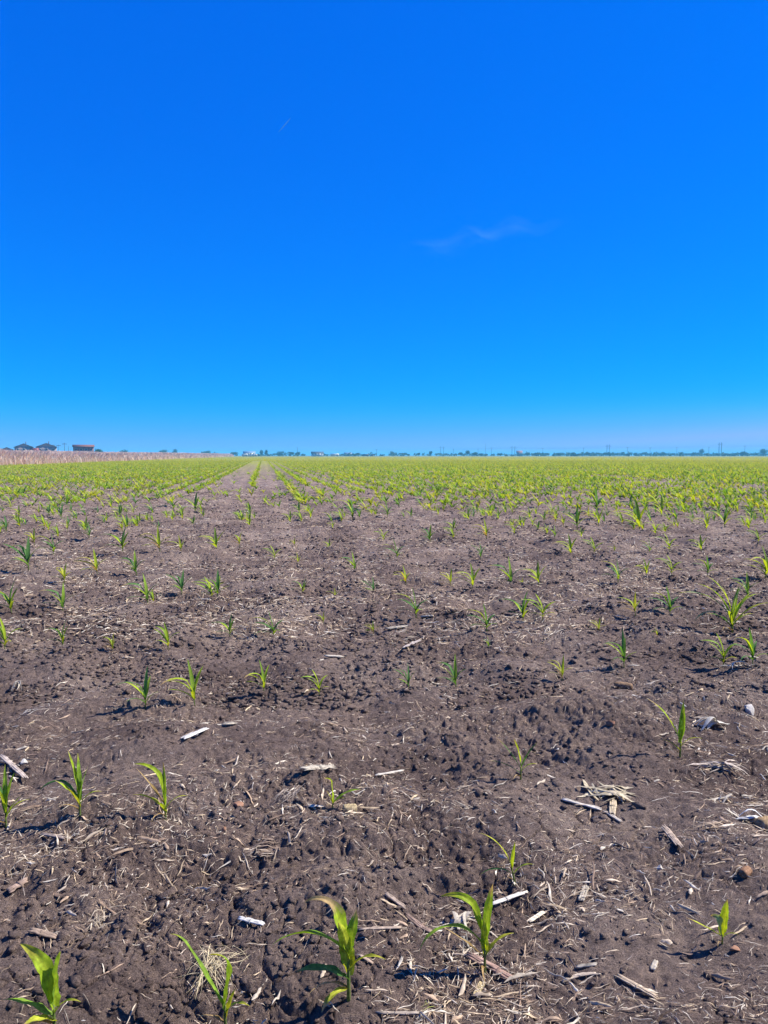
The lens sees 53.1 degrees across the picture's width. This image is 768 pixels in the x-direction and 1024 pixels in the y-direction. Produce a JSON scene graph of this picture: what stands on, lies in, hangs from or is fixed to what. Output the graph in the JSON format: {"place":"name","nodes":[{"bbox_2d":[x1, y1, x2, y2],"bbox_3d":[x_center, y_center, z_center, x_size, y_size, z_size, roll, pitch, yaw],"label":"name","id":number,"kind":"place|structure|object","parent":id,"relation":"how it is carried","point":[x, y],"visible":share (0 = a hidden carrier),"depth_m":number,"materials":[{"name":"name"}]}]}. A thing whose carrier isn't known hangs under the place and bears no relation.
{"place":"outdoors","nodes":[
{"label":"outdoors","id":0,"kind":"place"},
{"bbox_2d":[0,448,233,465],"bbox_3d":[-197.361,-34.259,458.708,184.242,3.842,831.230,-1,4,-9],"label":"dry grass","id":1,"kind":"structure","parent":0,"point":[15,457],"depth_m":147.15,"materials":[{"name":"beige plant"}]},
{"bbox_2d":[0,455,767,1023],"bbox_3d":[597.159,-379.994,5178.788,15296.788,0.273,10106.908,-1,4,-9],"label":"ground","id":2,"kind":"structure","parent":0,"point":[566,707],"depth_m":3.63,"materials":[{"name":"brown soil"}]},
{"bbox_2d":[0,581,16,612],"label":"corn seedling","id":3,"kind":"object","parent":2,"relation":"on","point":[9,600],"visible":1,"depth_m":7.04,"materials":[{"name":"green plant"}]},
{"bbox_2d":[0,618,20,648],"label":"corn seedling","id":4,"kind":"object","parent":2,"relation":"on","point":[3,632],"visible":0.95,"depth_m":5.81,"materials":[{"name":"green plant"}]},
{"bbox_2d":[0,766,27,827],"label":"corn seedling","id":5,"kind":"object","parent":2,"relation":"on","point":[4,793],"visible":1,"depth_m":3.03,"materials":[{"name":"green plant"}]},
{"bbox_2d":[0,754,27,777],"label":"corn stalk piece","id":6,"kind":"object","parent":2,"relation":"on","point":[13,766],"visible":1,"depth_m":3.56,"materials":[{"name":"plant"}]},
{"bbox_2d":[6,877,27,892],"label":"corn stalk piece","id":7,"kind":"object","parent":2,"relation":"on","point":[16,885],"visible":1,"depth_m":2.61,"materials":[{"name":"plant"}]},
{"bbox_2d":[2,536,38,569],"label":"corn seedling","id":8,"kind":"object","parent":2,"relation":"on","point":[26,552],"visible":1,"depth_m":9.79,"materials":[{"name":"green plant"}]},
{"bbox_2d":[14,442,33,450],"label":"house","id":9,"kind":"structure","parent":2,"relation":"on","point":[22,447],"depth_m":519.31,"materials":[{"name":"brick"}]},
{"bbox_2d":[3,944,80,1023],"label":"corn seedling","id":10,"kind":"object","parent":2,"relation":"on","point":[45,967],"visible":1,"depth_m":1.96,"materials":[{"name":"green plant"}]},
{"bbox_2d":[27,927,56,938],"bbox_3d":[-1.048,1.296,2.366,0.086,0.038,0.030,-1,4,-9],"label":"corn stalk piece","id":11,"kind":"object","parent":2,"relation":"on","point":[41,932],"visible":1,"depth_m":2.36,"materials":[{"name":"plant"}]},
{"bbox_2d":[36,441,56,450],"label":"house","id":12,"kind":"structure","parent":2,"relation":"on","point":[46,447],"depth_m":519.66,"materials":[{"name":"brick"}]},
{"bbox_2d":[41,832,65,838],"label":"corn stalk piece","id":13,"kind":"object","parent":2,"relation":"on","point":[52,835],"visible":1,"depth_m":2.93,"materials":[{"name":"plant"}]},
{"bbox_2d":[44,623,67,643],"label":"corn seedling","id":14,"kind":"object","parent":2,"relation":"on","point":[62,636],"visible":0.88,"depth_m":5.86,"materials":[{"name":"green plant"}]},
{"bbox_2d":[41,584,72,610],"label":"corn seedling","id":15,"kind":"object","parent":2,"relation":"on","point":[63,600],"visible":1,"depth_m":7.25,"materials":[{"name":"green plant"}]},
{"bbox_2d":[53,562,67,583],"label":"corn seedling","id":16,"kind":"object","parent":2,"relation":"on","point":[62,572],"visible":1,"depth_m":8.80,"materials":[{"name":"green plant"}]},
{"bbox_2d":[39,751,95,816],"bbox_3d":[-1.238,1.079,3.019,0.250,0.265,0.074,-1,4,-9],"label":"corn seedling","id":17,"kind":"object","parent":2,"relation":"on","point":[79,783],"visible":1,"depth_m":3.04,"materials":[{"name":"green plant"}]},
{"bbox_2d":[72,445,94,451],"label":"barn","id":18,"kind":"structure","parent":2,"relation":"on","point":[83,448],"depth_m":479.96,"materials":[{"name":"brick"}]},
{"bbox_2d":[74,549,105,573],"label":"corn seedling","id":19,"kind":"object","parent":2,"relation":"on","point":[96,564],"visible":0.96,"depth_m":9.34,"materials":[{"name":"green plant"}]},
{"bbox_2d":[84,906,120,930],"bbox_3d":[-0.914,1.306,2.450,0.112,0.035,0.148,3,5,33],"label":"straw heap","id":20,"kind":"object","parent":2,"relation":"on","point":[98,919],"visible":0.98,"depth_m":2.47,"materials":[{"name":"beige plant"}]},
{"bbox_2d":[101,527,127,551],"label":"corn seedling","id":21,"kind":"object","parent":2,"relation":"on","point":[122,541],"visible":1,"depth_m":11.20,"materials":[{"name":"green plant"}]},
{"bbox_2d":[119,550,143,575],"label":"corn seedling","id":22,"kind":"object","parent":2,"relation":"on","point":[135,565],"visible":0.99,"depth_m":9.34,"materials":[{"name":"green plant"}]},
{"bbox_2d":[120,666,155,709],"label":"corn seedling","id":23,"kind":"object","parent":2,"relation":"on","point":[146,686],"visible":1,"depth_m":4.42,"materials":[{"name":"green plant"}]},
{"bbox_2d":[120,575,156,602],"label":"corn seedling","id":24,"kind":"object","parent":2,"relation":"on","point":[146,593],"visible":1,"depth_m":7.54,"materials":[{"name":"green plant"}]},
{"bbox_2d":[140,526,167,551],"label":"corn seedling","id":25,"kind":"object","parent":2,"relation":"on","point":[158,542],"visible":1,"depth_m":11.25,"materials":[{"name":"green plant"}]},
{"bbox_2d":[134,763,185,819],"bbox_3d":[-0.886,1.109,3.003,0.216,0.251,0.100,0,4,6],"label":"corn seedling","id":26,"kind":"object","parent":2,"relation":"on","point":[162,780],"visible":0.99,"depth_m":3.04,"materials":[{"name":"green plant"}]},
{"bbox_2d":[155,622,179,645],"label":"corn seedling","id":27,"kind":"object","parent":2,"relation":"on","point":[166,634],"visible":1,"depth_m":5.66,"materials":[{"name":"green plant"}]},
{"bbox_2d":[166,569,190,590],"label":"corn seedling","id":28,"kind":"object","parent":2,"relation":"on","point":[181,583],"visible":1,"depth_m":7.98,"materials":[{"name":"green plant"}]},
{"bbox_2d":[161,659,202,705],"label":"corn seedling","id":29,"kind":"object","parent":2,"relation":"on","point":[193,686],"visible":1,"depth_m":4.51,"materials":[{"name":"green plant"}]},
{"bbox_2d":[180,727,208,738],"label":"corn stalk piece","id":30,"kind":"object","parent":2,"relation":"on","point":[193,734],"visible":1,"depth_m":3.88,"materials":[{"name":"plant"}]},
{"bbox_2d":[195,577,221,595],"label":"corn seedling","id":31,"kind":"object","parent":2,"relation":"on","point":[210,589],"visible":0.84,"depth_m":7.79,"materials":[{"name":"green plant"}]},
{"bbox_2d":[196,529,222,547],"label":"corn seedling","id":32,"kind":"object","parent":2,"relation":"on","point":[215,539],"visible":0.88,"depth_m":11.81,"materials":[{"name":"green plant"}]},
{"bbox_2d":[174,934,248,1023],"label":"corn seedling","id":33,"kind":"object","parent":2,"relation":"on","point":[227,1006],"visible":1,"depth_m":2.04,"materials":[{"name":"green plant"}]},
{"bbox_2d":[176,944,248,997],"bbox_3d":[-0.502,1.291,2.195,0.219,0.052,0.235,1,4,10],"label":"dead grass tuft","id":34,"kind":"object","parent":2,"relation":"on","point":[210,969],"visible":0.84,"depth_m":2.20,"materials":[{"name":"plant"}]},
{"bbox_2d":[200,570,226,596],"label":"corn seedling","id":35,"kind":"object","parent":2,"relation":"on","point":[217,583],"visible":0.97,"depth_m":7.76,"materials":[{"name":"green plant"}]},
{"bbox_2d":[238,916,264,925],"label":"corn stalk piece","id":36,"kind":"object","parent":2,"relation":"on","point":[248,920],"visible":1,"depth_m":2.38,"materials":[{"name":"plant"}]},
{"bbox_2d":[244,660,268,690],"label":"corn seedling","id":37,"kind":"object","parent":2,"relation":"on","point":[263,677],"visible":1,"depth_m":4.78,"materials":[{"name":"green plant"}]},
{"bbox_2d":[241,838,279,855],"bbox_3d":[-0.461,1.255,2.902,0.153,0.037,0.093,-1,4,-9],"label":"corn husk","id":38,"kind":"object","parent":2,"relation":"on","point":[264,850],"visible":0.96,"depth_m":2.89,"materials":[{"name":"plant"}]},
{"bbox_2d":[254,611,281,634],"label":"corn seedling","id":39,"kind":"object","parent":2,"relation":"on","point":[272,629],"visible":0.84,"depth_m":6.26,"materials":[{"name":"green plant"}]},
{"bbox_2d":[271,783,305,803],"bbox_3d":[-0.385,1.159,3.191,0.118,0.048,0.206,1,4,17],"label":"root tangle","id":40,"kind":"object","parent":2,"relation":"on","point":[293,793],"visible":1,"depth_m":3.17,"materials":[{"name":"plant"}]},
{"bbox_2d":[303,670,327,695],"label":"corn seedling","id":41,"kind":"object","parent":2,"relation":"on","point":[318,685],"visible":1,"depth_m":4.79,"materials":[{"name":"green plant"}]},
{"bbox_2d":[299,764,335,770],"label":"corn stalk piece","id":42,"kind":"object","parent":2,"relation":"on","point":[320,767],"visible":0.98,"depth_m":3.42,"materials":[{"name":"plant"}]},
{"bbox_2d":[271,896,385,1011],"bbox_3d":[-0.146,1.187,2.056,0.301,0.305,0.077,0,4,0],"label":"corn seedling","id":43,"kind":"object","parent":2,"relation":"on","point":[346,937],"visible":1,"depth_m":2.07,"materials":[{"name":"green plant"}]},
{"bbox_2d":[323,778,358,807],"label":"corn seedling","id":44,"kind":"object","parent":2,"relation":"on","point":[338,797],"visible":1,"depth_m":3.13,"materials":[{"name":"green plant"}]},
{"bbox_2d":[343,803,356,813],"bbox_3d":[-0.138,1.209,3.127,0.059,0.048,0.047,-1,4,-9],"label":"corn cob","id":45,"kind":"object","parent":2,"relation":"on","point":[348,807],"visible":0.72,"depth_m":3.11,"materials":[{"name":"plant"}]},
{"bbox_2d":[359,926,401,929],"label":"corn stalk piece","id":46,"kind":"object","parent":2,"relation":"on","point":[382,927],"visible":1,"depth_m":2.34,"materials":[{"name":"plant"}]},
{"bbox_2d":[0,468,767,517],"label":"corn rows","id":47,"kind":"object","parent":2,"relation":"on","point":[586,480],"visible":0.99,"depth_m":34.42,"materials":[{"name":"green plant"}]},
{"bbox_2d":[0,524,767,1023],"bbox_3d":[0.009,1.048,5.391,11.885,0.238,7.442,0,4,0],"label":"straw litter","id":48,"kind":"object","parent":2,"relation":"on","point":[736,804],"visible":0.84,"depth_m":2.87,"materials":[{"name":"beige plant"}]},
{"bbox_2d":[0,460,767,472],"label":"corn rows","id":49,"kind":"object","parent":2,"relation":"on","point":[730,465],"visible":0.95,"depth_m":98.69,"materials":[{"name":"green plant"}]},
{"bbox_2d":[0,486,767,1023],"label":"soil clods","id":50,"kind":"object","parent":2,"relation":"on","point":[170,892],"visible":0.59,"depth_m":4.74,"materials":[{"name":"brown soil"}]},
{"bbox_2d":[0,479,767,644],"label":"straw litter","id":51,"kind":"object","parent":2,"relation":"on","point":[399,631],"visible":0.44,"depth_m":8.80,"materials":[{"name":"beige plant"}]},
{"bbox_2d":[385,892,405,908],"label":"corn stalk piece","id":52,"kind":"object","parent":2,"relation":"on","point":[395,900],"visible":1,"depth_m":2.51,"materials":[{"name":"plant"}]},
{"bbox_2d":[375,1011,418,1014],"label":"corn stalk piece","id":53,"kind":"object","parent":2,"relation":"on","point":[399,1012],"visible":1,"depth_m":2.04,"materials":[{"name":"plant"}]},
{"bbox_2d":[396,588,425,617],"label":"corn seedling","id":54,"kind":"object","parent":2,"relation":"on","point":[415,608],"visible":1,"depth_m":6.82,"materials":[{"name":"green plant"}]},
{"bbox_2d":[405,912,437,935],"bbox_3d":[0.114,1.304,2.432,0.030,0.013,0.148,-3,5,-39],"label":"corn stalk piece","id":55,"kind":"object","parent":2,"relation":"on","point":[416,922],"visible":0.92,"depth_m":2.43,"materials":[{"name":"plant"}]},
{"bbox_2d":[129,456,767,460],"bbox_3d":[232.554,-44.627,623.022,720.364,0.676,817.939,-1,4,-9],"label":"corn rows","id":56,"kind":"object","parent":2,"relation":"on","point":[737,458],"visible":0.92,"depth_m":301.03,"materials":[{"name":"green plant"}]},
{"bbox_2d":[436,656,464,686],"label":"corn seedling","id":57,"kind":"object","parent":2,"relation":"on","point":[454,673],"visible":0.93,"depth_m":4.89,"materials":[{"name":"green plant"}]},
{"bbox_2d":[437,911,475,932],"bbox_3d":[0.238,1.307,2.474,0.116,0.041,0.139,2,5,27],"label":"corn husk","id":58,"kind":"object","parent":2,"relation":"on","point":[465,918],"visible":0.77,"depth_m":2.46,"materials":[{"name":"plant"}]},
{"bbox_2d":[160,451,767,455],"bbox_3d":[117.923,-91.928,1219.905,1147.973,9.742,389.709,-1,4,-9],"label":"tree line","id":59,"kind":"object","parent":2,"relation":"on","point":[619,454],"visible":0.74,"depth_m":1172.02,"materials":[{"name":"green plant"}]},
{"bbox_2d":[419,884,511,981],"bbox_3d":[0.241,1.217,2.183,0.286,0.282,0.106,0,4,-3],"label":"corn seedling","id":60,"kind":"object","parent":2,"relation":"on","point":[484,927],"visible":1,"depth_m":2.22,"materials":[{"name":"green plant"}]},
{"bbox_2d":[454,563,479,587],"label":"corn seedling","id":61,"kind":"object","parent":2,"relation":"on","point":[473,576],"visible":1,"depth_m":8.44,"materials":[{"name":"green plant"}]},
{"bbox_2d":[469,604,495,631],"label":"corn seedling","id":62,"kind":"object","parent":2,"relation":"on","point":[486,622],"visible":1,"depth_m":6.31,"materials":[{"name":"green plant"}]},
{"bbox_2d":[467,952,511,978],"bbox_3d":[0.309,1.327,2.247,0.157,0.027,0.033,3,5,35],"label":"corn stalk piece","id":63,"kind":"object","parent":2,"relation":"on","point":[496,969],"visible":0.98,"depth_m":2.24,"materials":[{"name":"plant"}]},
{"bbox_2d":[487,557,519,582],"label":"corn seedling","id":64,"kind":"object","parent":2,"relation":"on","point":[510,575],"visible":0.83,"depth_m":8.95,"materials":[{"name":"green plant"}]},
{"bbox_2d":[479,833,529,884],"bbox_3d":[0.421,1.208,2.648,0.188,0.200,0.030,0,4,0],"label":"corn seedling","id":65,"kind":"object","parent":2,"relation":"on","point":[512,860],"visible":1,"depth_m":2.65,"materials":[{"name":"green plant"}]},
{"bbox_2d":[493,890,527,904],"bbox_3d":[0.422,1.303,2.598,0.160,0.012,0.020,-2,5,-29],"label":"corn stalk piece","id":66,"kind":"object","parent":2,"relation":"on","point":[506,898],"visible":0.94,"depth_m":2.59,"materials":[{"name":"plant"}]},
{"bbox_2d":[489,737,536,779],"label":"corn seedling","id":67,"kind":"object","parent":2,"relation":"on","point":[520,772],"visible":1,"depth_m":3.41,"materials":[{"name":"green plant"}]},
{"bbox_2d":[498,591,529,620],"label":"corn seedling","id":68,"kind":"object","parent":2,"relation":"on","point":[522,609],"visible":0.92,"depth_m":6.72,"materials":[{"name":"green plant"}]},
{"bbox_2d":[519,563,545,584],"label":"corn seedling","id":69,"kind":"object","parent":2,"relation":"on","point":[537,575],"visible":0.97,"depth_m":8.45,"materials":[{"name":"green plant"}]},
{"bbox_2d":[527,911,546,921],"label":"corn stalk piece","id":70,"kind":"object","parent":2,"relation":"on","point":[536,916],"visible":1,"depth_m":2.49,"materials":[{"name":"plant"}]},
{"bbox_2d":[522,595,553,619],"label":"corn seedling","id":71,"kind":"object","parent":2,"relation":"on","point":[543,610],"visible":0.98,"depth_m":6.62,"materials":[{"name":"green plant"}]},
{"bbox_2d":[547,654,568,677],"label":"corn seedling","id":72,"kind":"object","parent":2,"relation":"on","point":[562,671],"visible":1,"depth_m":4.97,"materials":[{"name":"green plant"}]},
{"bbox_2d":[556,505,585,529],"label":"corn seedling","id":73,"kind":"object","parent":2,"relation":"on","point":[576,517],"visible":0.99,"depth_m":15.37,"materials":[{"name":"green plant"}]},
{"bbox_2d":[562,972,600,981],"bbox_3d":[0.564,1.332,2.209,0.114,0.018,0.021,0,4,-5],"label":"corn stalk piece","id":74,"kind":"object","parent":2,"relation":"on","point":[583,973],"visible":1,"depth_m":2.21,"materials":[{"name":"plant"}]},
{"bbox_2d":[562,798,601,809],"bbox_3d":[0.830,1.228,3.237,0.168,0.020,0.024,2,5,24],"label":"corn stalk piece","id":75,"kind":"object","parent":2,"relation":"on","point":[586,805],"visible":1,"depth_m":3.23,"materials":[{"name":"plant"}]},
{"bbox_2d":[578,885,588,900],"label":"corn stalk piece","id":76,"kind":"object","parent":2,"relation":"on","point":[580,897],"visible":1,"depth_m":2.60,"materials":[{"name":"plant"}]},
{"bbox_2d":[576,962,596,968],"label":"corn stalk piece","id":77,"kind":"object","parent":2,"relation":"on","point":[593,964],"visible":1,"depth_m":2.24,"materials":[{"name":"plant"}]},
{"bbox_2d":[578,487,605,512],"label":"corn seedling","id":78,"kind":"object","parent":2,"relation":"on","point":[597,501],"visible":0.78,"depth_m":19.20,"materials":[{"name":"green plant"}]},
{"bbox_2d":[574,780,635,802],"bbox_3d":[0.953,1.202,3.314,0.275,0.035,0.207,4,5,40],"label":"corn husk","id":79,"kind":"object","parent":2,"relation":"on","point":[619,793],"visible":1,"depth_m":3.30,"materials":[{"name":"plant"}]},
{"bbox_2d":[608,797,616,814],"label":"corn stalk piece","id":80,"kind":"object","parent":2,"relation":"on","point":[612,806],"visible":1,"depth_m":3.21,"materials":[{"name":"plant"}]},
{"bbox_2d":[602,559,628,581],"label":"corn seedling","id":81,"kind":"object","parent":2,"relation":"on","point":[617,573],"visible":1,"depth_m":8.71,"materials":[{"name":"green plant"}]},
{"bbox_2d":[603,629,634,667],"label":"corn seedling","id":82,"kind":"object","parent":2,"relation":"on","point":[623,649],"visible":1,"depth_m":5.17,"materials":[{"name":"green plant"}]},
{"bbox_2d":[614,681,632,689],"bbox_3d":[1.524,1.110,4.899,0.110,0.060,0.058,2,5,25],"label":"corn cob","id":83,"kind":"object","parent":2,"relation":"on","point":[620,685],"visible":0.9,"depth_m":4.88,"materials":[{"name":"plant"}]},
{"bbox_2d":[615,591,639,615],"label":"corn seedling","id":84,"kind":"object","parent":2,"relation":"on","point":[634,606],"visible":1,"depth_m":6.71,"materials":[{"name":"green plant"}]},
{"bbox_2d":[610,497,648,528],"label":"corn seedling","id":85,"kind":"object","parent":2,"relation":"on","point":[638,517],"visible":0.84,"depth_m":15.54,"materials":[{"name":"green plant"}]},
{"bbox_2d":[614,973,658,998],"bbox_3d":[0.705,1.322,2.148,0.023,0.022,0.147,-3,5,-34],"label":"corn stalk piece","id":86,"kind":"object","parent":2,"relation":"on","point":[635,985],"visible":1,"depth_m":2.14,"materials":[{"name":"plant"}]},
{"bbox_2d":[643,495,668,516],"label":"corn seedling","id":87,"kind":"object","parent":2,"relation":"on","point":[661,508],"visible":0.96,"depth_m":18.04,"materials":[{"name":"green plant"}]},
{"bbox_2d":[647,586,677,613],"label":"corn seedling","id":88,"kind":"object","parent":2,"relation":"on","point":[670,603],"visible":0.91,"depth_m":6.80,"materials":[{"name":"green plant"}]},
{"bbox_2d":[662,824,682,847],"bbox_3d":[1.080,1.218,2.885,0.034,0.019,0.188,0,4,1],"label":"corn stalk piece","id":89,"kind":"object","parent":2,"relation":"on","point":[670,834],"visible":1,"depth_m":2.88,"materials":[{"name":"plant"}]},
{"bbox_2d":[648,699,698,757],"bbox_3d":[1.372,1.035,3.656,0.255,0.306,0.056,1,4,7],"label":"corn seedling","id":90,"kind":"object","parent":2,"relation":"on","point":[681,727],"visible":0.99,"depth_m":3.66,"materials":[{"name":"green plant"}]},
{"bbox_2d":[693,816,725,831],"bbox_3d":[1.246,1.195,2.940,0.143,0.040,0.134,1,4,9],"label":"corn husk","id":91,"kind":"object","parent":2,"relation":"on","point":[706,823],"visible":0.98,"depth_m":2.94,"materials":[{"name":"plant"}]},
{"bbox_2d":[693,716,727,730],"bbox_3d":[1.760,1.128,4.135,0.217,0.070,0.106,-1,4,-9],"label":"corn husk","id":92,"kind":"object","parent":2,"relation":"on","point":[710,721],"visible":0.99,"depth_m":4.13,"materials":[{"name":"plant"}]},
{"bbox_2d":[686,899,738,944],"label":"corn seedling","id":93,"kind":"object","parent":2,"relation":"on","point":[722,918],"visible":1,"depth_m":2.31,"materials":[{"name":"green plant"}]},
{"bbox_2d":[682,760,747,772],"bbox_3d":[1.524,1.161,3.543,0.297,0.042,0.140,1,4,10],"label":"corn husk","id":94,"kind":"object","parent":2,"relation":"on","point":[726,765],"visible":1,"depth_m":3.53,"materials":[{"name":"plant"}]},
{"bbox_2d":[700,633,737,664],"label":"corn seedling","id":95,"kind":"object","parent":2,"relation":"on","point":[723,654],"visible":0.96,"depth_m":5.17,"materials":[{"name":"green plant"}]},
{"bbox_2d":[677,578,762,632],"bbox_3d":[2.812,0.776,6.303,0.722,0.494,0.301,-1,4,-9],"label":"corn seedling","id":96,"kind":"object","parent":2,"relation":"on","point":[732,614],"visible":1,"depth_m":6.34,"materials":[{"name":"green plant"}]},
{"bbox_2d":[711,503,730,527],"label":"corn seedling","id":97,"kind":"object","parent":2,"relation":"on","point":[726,513],"visible":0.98,"depth_m":15.43,"materials":[{"name":"green plant"}]},
{"bbox_2d":[725,572,758,595],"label":"corn seedling","id":98,"kind":"object","parent":2,"relation":"on","point":[747,588],"visible":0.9,"depth_m":7.62,"materials":[{"name":"green plant"}]},
{"bbox_2d":[739,866,751,878],"bbox_3d":[1.223,1.219,2.603,0.045,0.037,0.035,-4,5,-40],"label":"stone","id":99,"kind":"object","parent":2,"relation":"on","point":[745,871],"visible":1,"depth_m":2.59,"materials":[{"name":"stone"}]},
{"bbox_2d":[732,628,759,665],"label":"corn seedling","id":100,"kind":"object","parent":2,"relation":"on","point":[752,646],"visible":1,"depth_m":5.10,"materials":[{"name":"green plant"}]},
{"bbox_2d":[735,809,759,818],"bbox_3d":[1.432,1.189,3.015,0.128,0.047,0.058,-1,4,-9],"label":"corn husk","id":101,"kind":"object","parent":2,"relation":"on","point":[750,817],"visible":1,"depth_m":3.02,"materials":[{"name":"plant"}]},
{"bbox_2d":[744,704,753,715],"bbox_3d":[2.076,1.130,4.373,0.054,0.080,0.074,3,5,31],"label":"stone","id":102,"kind":"object","parent":2,"relation":"on","point":[749,708],"visible":0.88,"depth_m":4.35,"materials":[{"name":"white stone"}]},
{"bbox_2d":[749,546,767,577],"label":"corn seedling","id":103,"kind":"object","parent":2,"relation":"on","point":[765,561],"visible":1,"depth_m":9.10,"materials":[{"name":"green plant"}]},
{"bbox_2d":[754,815,767,831],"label":"corn cob","id":104,"kind":"object","parent":2,"relation":"on","point":[762,821],"visible":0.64,"depth_m":2.98,"materials":[{"name":"plant"}]},
{"bbox_2d":[0,0,767,454],"label":"sky","id":105,"kind":"structure","parent":0,"point":[305,227],"materials":[{"name":"blue"}]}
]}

